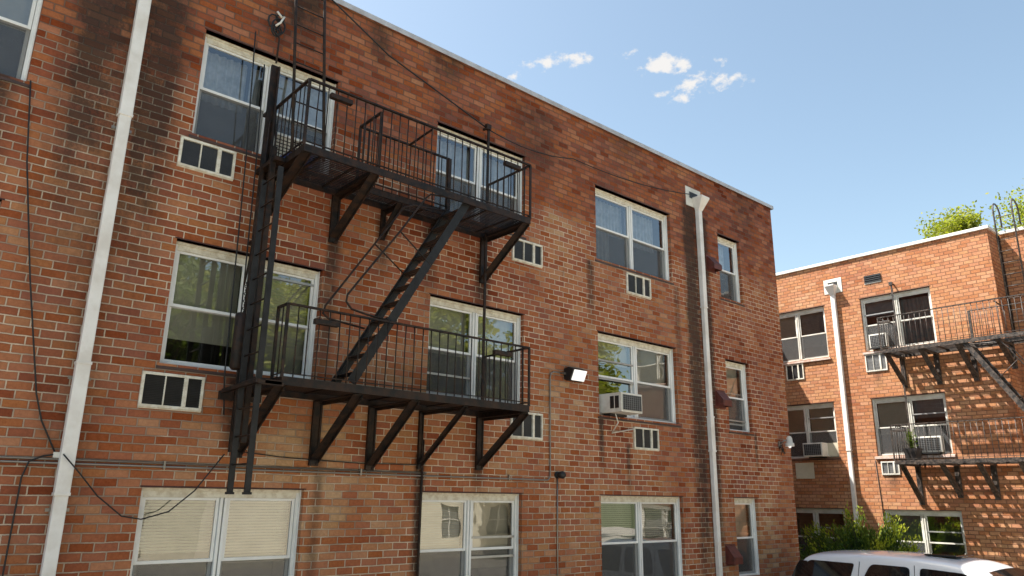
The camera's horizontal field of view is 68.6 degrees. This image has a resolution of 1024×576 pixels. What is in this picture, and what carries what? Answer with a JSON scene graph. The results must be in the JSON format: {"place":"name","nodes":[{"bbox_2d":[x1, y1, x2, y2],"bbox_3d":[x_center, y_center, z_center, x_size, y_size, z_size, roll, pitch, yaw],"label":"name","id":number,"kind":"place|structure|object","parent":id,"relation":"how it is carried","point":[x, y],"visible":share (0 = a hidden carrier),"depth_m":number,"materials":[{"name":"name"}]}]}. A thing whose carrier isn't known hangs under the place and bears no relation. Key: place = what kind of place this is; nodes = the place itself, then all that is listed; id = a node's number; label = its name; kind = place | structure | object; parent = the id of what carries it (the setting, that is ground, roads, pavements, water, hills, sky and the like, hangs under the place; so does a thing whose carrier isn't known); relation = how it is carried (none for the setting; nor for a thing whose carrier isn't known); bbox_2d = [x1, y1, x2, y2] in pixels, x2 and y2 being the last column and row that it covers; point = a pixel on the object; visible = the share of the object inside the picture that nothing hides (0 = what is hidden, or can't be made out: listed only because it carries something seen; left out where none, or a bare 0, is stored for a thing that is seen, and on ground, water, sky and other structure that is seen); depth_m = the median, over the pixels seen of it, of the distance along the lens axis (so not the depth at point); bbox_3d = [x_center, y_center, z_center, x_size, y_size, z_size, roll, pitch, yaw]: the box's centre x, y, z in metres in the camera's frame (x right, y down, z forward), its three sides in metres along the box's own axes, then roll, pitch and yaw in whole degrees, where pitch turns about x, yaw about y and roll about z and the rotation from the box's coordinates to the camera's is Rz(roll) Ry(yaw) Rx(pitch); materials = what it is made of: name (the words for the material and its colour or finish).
{"place":"outdoors","nodes":[
{"label":"outdoors","id":0,"kind":"place"},
{"bbox_2d":[343,0,1023,272],"label":"sky","id":1,"kind":"structure","parent":0,"point":[854,120],"materials":[{"name":"blue"}]},
{"label":"ground","id":2,"kind":"structure","parent":0,"visible":0},
{"bbox_2d":[0,0,799,575],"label":"apartment building","id":3,"kind":"structure","parent":2,"relation":"on","point":[612,504],"depth_m":9.33,"materials":[{"name":"red brick"}]},
{"bbox_2d":[0,0,42,87],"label":"window","id":4,"kind":"structure","parent":3,"relation":"in","point":[19,19],"depth_m":7.41,"materials":[{"name":"beige paint"}]},
{"bbox_2d":[2,454,52,575],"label":"cable","id":5,"kind":"object","parent":3,"relation":"attached to","point":[13,518],"visible":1,"depth_m":6.53,"materials":[{"name":"black rubber"}]},
{"bbox_2d":[26,80,55,451],"bbox_3d":[-4.395,-0.253,7.035,0.773,3.514,0.056,14,-20,-39],"label":"cable","id":6,"kind":"object","parent":3,"relation":"attached to","point":[46,432],"visible":1,"depth_m":6.92,"materials":[{"name":"black rubber"}]},
{"bbox_2d":[39,0,151,575],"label":"downspout","id":7,"kind":"object","parent":3,"relation":"attached to","point":[61,493],"visible":1,"depth_m":7.19,"materials":[{"name":"white metal"}]},
{"bbox_2d":[52,452,224,519],"bbox_3d":[-3.549,1.881,7.181,1.535,0.650,0.146,14,-20,-39],"label":"cable","id":8,"kind":"object","parent":3,"relation":"attached to","point":[55,454],"visible":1,"depth_m":7.04,"materials":[{"name":"black rubber"}]},
{"bbox_2d":[137,371,204,412],"bbox_3d":[-3.442,1.053,7.594,0.610,0.362,0.053,14,-20,-39],"label":"wall vent","id":9,"kind":"object","parent":3,"relation":"attached to","point":[167,391],"depth_m":7.58,"materials":[{"name":"beige paint"}]},
{"bbox_2d":[176,136,236,180],"bbox_3d":[-3.378,-1.429,8.316,0.610,0.352,0.053,14,-20,-39],"label":"wall vent","id":10,"kind":"object","parent":3,"relation":"attached to","point":[205,158],"depth_m":8.31,"materials":[{"name":"white metal"}]},
{"bbox_2d":[130,485,305,575],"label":"window","id":11,"kind":"structure","parent":3,"relation":"in","point":[211,532],"depth_m":7.91,"materials":[{"name":"beige paint"}]},
{"bbox_2d":[223,32,255,414],"bbox_3d":[-3.035,-0.872,8.399,0.156,4.531,0.022,11,-18,-31],"label":"cable","id":12,"kind":"object","parent":3,"relation":"attached to","point":[239,223],"visible":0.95,"depth_m":8.35,"materials":[{"name":"black rubber"}]},
{"bbox_2d":[156,237,324,379],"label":"window","id":13,"kind":"structure","parent":3,"relation":"in","point":[200,294],"depth_m":8.41,"materials":[{"name":"glass"}]},
{"bbox_2d":[240,64,264,311],"bbox_3d":[-2.953,-1.198,8.566,0.070,3.050,0.017,6,-17,-18],"label":"cable","id":14,"kind":"object","parent":3,"relation":"attached to","point":[253,186],"visible":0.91,"depth_m":8.55,"materials":[{"name":"black rubber"}]},
{"bbox_2d":[189,28,339,179],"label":"window","id":15,"kind":"structure","parent":3,"relation":"in","point":[223,96],"depth_m":8.97,"materials":[{"name":"beige paint"}]},
{"bbox_2d":[267,11,285,36],"bbox_3d":[-2.852,-3.207,9.114,0.241,0.333,0.091,14,-20,-39],"label":"cable coil","id":16,"kind":"object","parent":3,"relation":"attached to","point":[274,28],"visible":1,"depth_m":9.12,"materials":[{"name":"black rubber"}]},
{"bbox_2d":[0,371,562,480],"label":"conduit","id":17,"kind":"object","parent":3,"relation":"attached to","point":[164,466],"visible":1,"depth_m":8.04,"materials":[{"name":"metal"}]},
{"bbox_2d":[273,132,310,155],"bbox_3d":[-2.688,-1.676,9.111,0.500,0.330,0.040,14,-20,-39],"label":"window fan","id":18,"kind":"object","parent":3,"relation":"attached to","point":[285,142],"depth_m":9.07,"materials":[{"name":"white paint"}]},
{"bbox_2d":[244,452,417,464],"bbox_3d":[-2.017,1.964,8.612,2.361,0.080,0.022,14,-20,-39],"label":"cable","id":19,"kind":"object","parent":3,"relation":"attached to","point":[330,461],"visible":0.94,"depth_m":8.55,"materials":[{"name":"black rubber"}]},
{"bbox_2d":[218,0,531,494],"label":"fire escape","id":20,"kind":"object","parent":3,"relation":"attached to","point":[281,173],"visible":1,"depth_m":8.70,"materials":[{"name":"black metal"}]},
{"bbox_2d":[332,0,485,126],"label":"cable","id":21,"kind":"object","parent":20,"relation":"attached to","point":[362,29],"visible":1,"depth_m":10.36,"materials":[{"name":"black rubber"}]},
{"bbox_2d":[416,440,424,575],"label":"standpipe","id":22,"kind":"object","parent":3,"relation":"attached to","point":[419,525],"visible":1,"depth_m":9.17,"materials":[{"name":"black metal"}]},
{"bbox_2d":[419,491,522,575],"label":"window","id":23,"kind":"structure","parent":3,"relation":"in","point":[463,533],"depth_m":9.82,"materials":[{"name":"glass"}]},
{"bbox_2d":[426,293,524,403],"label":"window","id":24,"kind":"structure","parent":3,"relation":"in","point":[445,315],"depth_m":10.44,"materials":[{"name":"glass"}]},
{"bbox_2d":[434,121,525,239],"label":"window","id":25,"kind":"structure","parent":3,"relation":"in","point":[454,205],"depth_m":11.20,"materials":[{"name":"glass"}]},
{"bbox_2d":[510,412,542,440],"bbox_3d":[0.204,1.957,10.647,0.610,0.382,0.053,14,-20,-39],"label":"wall vent","id":26,"kind":"object","parent":3,"relation":"attached to","point":[530,427],"depth_m":10.69,"materials":[{"name":"white metal"}]},
{"bbox_2d":[512,239,542,268],"bbox_3d":[0.230,-0.529,11.337,0.610,0.362,0.053,14,-20,-39],"label":"wall vent","id":27,"kind":"object","parent":3,"relation":"attached to","point":[527,252],"depth_m":11.34,"materials":[{"name":"white metal"}]},
{"bbox_2d":[554,471,565,575],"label":"conduit","id":28,"kind":"structure","parent":3,"relation":"attached to","point":[560,474],"depth_m":10.74,"materials":[{"name":"plastic"}]},
{"bbox_2d":[563,367,586,382],"bbox_3d":[0.954,1.308,11.359,0.355,0.208,0.212,14,-20,-39],"label":"floodlight","id":29,"kind":"object","parent":3,"relation":"attached to","point":[572,374],"visible":1,"depth_m":11.30,"materials":[{"name":"plastic"}]},
{"bbox_2d":[490,130,692,194],"bbox_3d":[1.576,-2.061,12.886,5.142,0.496,0.052,14,-20,-40],"label":"cable","id":30,"kind":"object","parent":3,"relation":"attached to","point":[587,164],"visible":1,"depth_m":12.60,"materials":[{"name":"black rubber"}]},
{"bbox_2d":[599,392,641,417],"bbox_3d":[1.709,1.853,11.850,0.504,0.335,0.502,14,-20,-39],"label":"window air conditioner","id":31,"kind":"object","parent":3,"relation":"attached to","point":[622,404],"depth_m":11.69,"materials":[{"name":"white paint"}]},
{"bbox_2d":[612,413,634,433],"bbox_3d":[1.729,2.170,11.886,0.158,0.294,0.684,-9,-19,32],"label":"drain hose","id":32,"kind":"object","parent":31,"relation":"attached to","point":[616,426],"visible":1,"depth_m":11.74,"materials":[{"name":"white paint"}]},
{"bbox_2d":[594,184,673,284],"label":"window","id":33,"kind":"structure","parent":3,"relation":"in","point":[630,235],"depth_m":13.38,"materials":[{"name":"glass"}]},
{"bbox_2d":[626,272,651,299],"bbox_3d":[2.184,-0.031,12.969,0.640,0.372,0.053,14,-20,-39],"label":"wall vent","id":34,"kind":"object","parent":3,"relation":"attached to","point":[638,286],"depth_m":12.96,"materials":[{"name":"white metal"}]},
{"bbox_2d":[597,330,680,427],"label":"window","id":35,"kind":"structure","parent":3,"relation":"in","point":[624,365],"depth_m":12.93,"materials":[{"name":"white glass"}]},
{"bbox_2d":[600,494,682,575],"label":"window","id":36,"kind":"structure","parent":3,"relation":"in","point":[641,534],"depth_m":12.03,"materials":[{"name":"glass"}]},
{"bbox_2d":[633,427,659,450],"bbox_3d":[2.199,2.480,12.311,0.630,0.362,0.053,14,-20,-39],"label":"wall vent","id":37,"kind":"object","parent":3,"relation":"attached to","point":[647,439],"depth_m":12.30,"materials":[{"name":"beige paint"}]},
{"bbox_2d":[685,186,722,575],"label":"downspout","id":38,"kind":"object","parent":3,"relation":"attached to","point":[697,201],"visible":1,"depth_m":13.74,"materials":[{"name":"white metal"}]},
{"bbox_2d":[706,255,721,273],"bbox_3d":[3.928,-0.476,14.562,0.310,0.330,0.159,14,-20,-39],"label":"vent hood","id":39,"kind":"object","parent":3,"relation":"attached to","point":[713,265],"visible":1,"depth_m":14.52,"materials":[{"name":"red metal"}]},
{"bbox_2d":[714,389,731,408],"bbox_3d":[3.917,2.047,13.876,0.330,0.340,0.159,14,-20,-39],"label":"vent hood","id":40,"kind":"object","parent":3,"relation":"attached to","point":[723,400],"visible":1,"depth_m":13.83,"materials":[{"name":"red metal"}]},
{"bbox_2d":[717,233,744,306],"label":"window","id":41,"kind":"structure","parent":3,"relation":"in","point":[727,251],"depth_m":15.29,"materials":[{"name":"glass"}]},
{"bbox_2d":[725,544,742,565],"bbox_3d":[3.900,4.681,13.156,0.320,0.360,0.159,14,-20,-39],"label":"vent hood","id":42,"kind":"object","parent":3,"relation":"attached to","point":[733,555],"visible":1,"depth_m":13.11,"materials":[{"name":"red metal"}]},
{"bbox_2d":[725,359,753,435],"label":"window","id":43,"kind":"structure","parent":3,"relation":"in","point":[735,373],"depth_m":14.59,"materials":[{"name":"beige paint"}]},
{"bbox_2d":[734,497,759,575],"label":"window","id":44,"kind":"structure","parent":3,"relation":"in","point":[746,530],"depth_m":13.91,"materials":[{"name":"beige paint"}]},
{"bbox_2d":[778,436,793,454],"bbox_3d":[5.454,3.132,14.916,0.311,0.370,0.176,0,-16,3],"label":"corner lamp","id":45,"kind":"object","parent":3,"relation":"attached to","point":[789,443],"visible":1,"depth_m":14.90,"materials":[{"name":"metal"}]},
{"bbox_2d":[776,225,1023,569],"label":"apartment building","id":46,"kind":"structure","parent":2,"relation":"on","point":[978,520],"depth_m":18.00,"materials":[{"name":"orange brick"}]},
{"bbox_2d":[786,363,804,380],"bbox_3d":[7.618,2.270,20.186,0.053,0.432,0.500,14,-20,-39],"label":"wall vent","id":47,"kind":"object","parent":46,"relation":"attached to","point":[794,372],"depth_m":20.18,"materials":[{"name":"white metal"}]},
{"bbox_2d":[795,463,814,478],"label":"wall panel","id":48,"kind":"structure","parent":46,"relation":"attached to","point":[804,470],"depth_m":19.45,"materials":[{"name":"beige metal"}]},
{"bbox_2d":[779,305,830,364],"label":"window","id":49,"kind":"structure","parent":46,"relation":"in","point":[803,332],"depth_m":20.33,"materials":[{"name":"white paint"}]},
{"bbox_2d":[787,401,840,460],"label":"window","id":50,"kind":"structure","parent":46,"relation":"in","point":[814,422],"depth_m":19.72,"materials":[{"name":"white paint"}]},
{"bbox_2d":[803,442,828,458],"bbox_3d":[7.809,4.175,19.258,0.402,0.375,0.520,14,-20,-39],"label":"window air conditioner","id":51,"kind":"object","parent":46,"relation":"attached to","point":[815,450],"depth_m":19.11,"materials":[{"name":"white paint"}]},
{"bbox_2d":[796,507,845,556],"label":"window","id":52,"kind":"structure","parent":46,"relation":"in","point":[823,516],"depth_m":19.91,"materials":[{"name":"white paint"}]},
{"bbox_2d":[827,443,838,456],"bbox_3d":[8.161,4.103,19.052,0.020,0.340,0.270,14,-20,-39],"label":"filler panel","id":53,"kind":"object","parent":46,"relation":"attached to","point":[833,450],"visible":1,"depth_m":19.05,"materials":[{"name":"beige plastic"}]},
{"bbox_2d":[823,277,858,523],"bbox_3d":[8.345,3.690,18.718,0.236,8.200,0.480,14,-20,-39],"label":"downspout","id":54,"kind":"object","parent":46,"relation":"attached to","point":[832,287],"visible":0.94,"depth_m":19.09,"materials":[{"name":"white metal"}]},
{"bbox_2d":[863,273,880,284],"bbox_3d":[9.157,-0.234,19.073,0.029,0.230,0.420,14,-20,-39],"label":"wall grille","id":55,"kind":"object","parent":46,"relation":"attached to","point":[872,278],"depth_m":19.07,"materials":[{"name":"grey metal"}]},
{"bbox_2d":[865,353,887,372],"bbox_3d":[9.038,1.849,18.614,0.053,0.452,0.520,14,-20,-39],"label":"wall vent","id":56,"kind":"object","parent":46,"relation":"attached to","point":[876,362],"depth_m":18.61,"materials":[{"name":"white metal"}]},
{"bbox_2d":[869,333,888,349],"bbox_3d":[9.125,1.331,18.681,0.210,0.375,0.420,14,-20,-39],"label":"window air conditioner","id":57,"kind":"object","parent":46,"relation":"attached to","point":[874,341],"depth_m":18.65,"materials":[{"name":"white paint"}]},
{"bbox_2d":[875,460,884,527],"bbox_3d":[8.800,5.613,17.775,0.014,3.000,0.056,14,-20,-39],"label":"cable","id":58,"kind":"object","parent":46,"relation":"attached to","point":[879,489],"visible":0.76,"depth_m":17.99,"materials":[{"name":"black rubber"}]},
{"bbox_2d":[881,461,900,474],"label":"wall vent","id":59,"kind":"object","parent":46,"relation":"attached to","point":[890,468],"depth_m":17.90,"materials":[{"name":"white metal"}]},
{"bbox_2d":[859,285,936,354],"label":"window","id":60,"kind":"structure","parent":46,"relation":"in","point":[913,300],"depth_m":18.53,"materials":[{"name":"glass"}]},
{"bbox_2d":[870,392,955,458],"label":"window","id":61,"kind":"structure","parent":46,"relation":"in","point":[929,407],"depth_m":17.96,"materials":[{"name":"white paint"}]},
{"bbox_2d":[883,509,967,556],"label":"window","id":62,"kind":"structure","parent":46,"relation":"in","point":[938,530],"depth_m":17.61,"materials":[{"name":"white paint"}]},
{"bbox_2d":[914,436,944,453],"bbox_3d":[9.658,3.638,17.362,0.210,0.395,0.580,14,-20,-39],"label":"window air conditioner","id":63,"kind":"object","parent":46,"relation":"attached to","point":[934,444],"depth_m":17.27,"materials":[{"name":"white paint"}]},
{"bbox_2d":[877,199,1023,504],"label":"fire escape","id":64,"kind":"object","parent":46,"relation":"attached to","point":[1001,341],"visible":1,"depth_m":16.64,"materials":[{"name":"metal"}]},
{"bbox_2d":[902,429,921,459],"bbox_3d":[9.104,3.560,17.088,0.320,0.731,0.320,14,-20,-39],"label":"plant pot","id":65,"kind":"object","parent":64,"relation":"on","point":[912,450],"visible":0.85,"depth_m":16.99,"materials":[{"name":"plastic"}]},
{"bbox_2d":[998,236,1016,336],"bbox_3d":[11.454,-0.025,17.356,0.031,2.500,0.036,14,-20,-39],"label":"conduit","id":66,"kind":"object","parent":46,"relation":"attached to","point":[1007,285],"visible":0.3,"depth_m":17.36,"materials":[{"name":"black metal"}]},
{"bbox_2d":[914,200,1012,238],"bbox_3d":[17.898,3.391,27.449,5.108,14.158,5.164,14,-20,-39],"label":"tree","id":67,"kind":"object","parent":2,"relation":"on","point":[957,223],"visible":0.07,"depth_m":28.84,"materials":[{"name":"green plant"}]},
{"bbox_2d":[982,178,1023,234],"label":"tree","id":68,"kind":"object","parent":2,"relation":"on","point":[1021,208],"visible":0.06,"depth_m":26.77,"materials":[{"name":"green plant"}]},
{"label":"parking lot","id":69,"kind":"structure","parent":0,"visible":0},
{"bbox_2d":[798,501,921,559],"bbox_3d":[7.823,5.960,16.174,3.644,2.688,4.868,7,-17,-20],"label":"juniper bush","id":70,"kind":"object","parent":69,"relation":"on","point":[859,538],"visible":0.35,"depth_m":16.25,"materials":[{"name":"green plant"}]},
{"bbox_2d":[792,550,1023,575],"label":"parked suv","id":71,"kind":"object","parent":69,"relation":"on","point":[864,563],"visible":1,"depth_m":11.95,"materials":[{"name":"white paint"}]}
]}

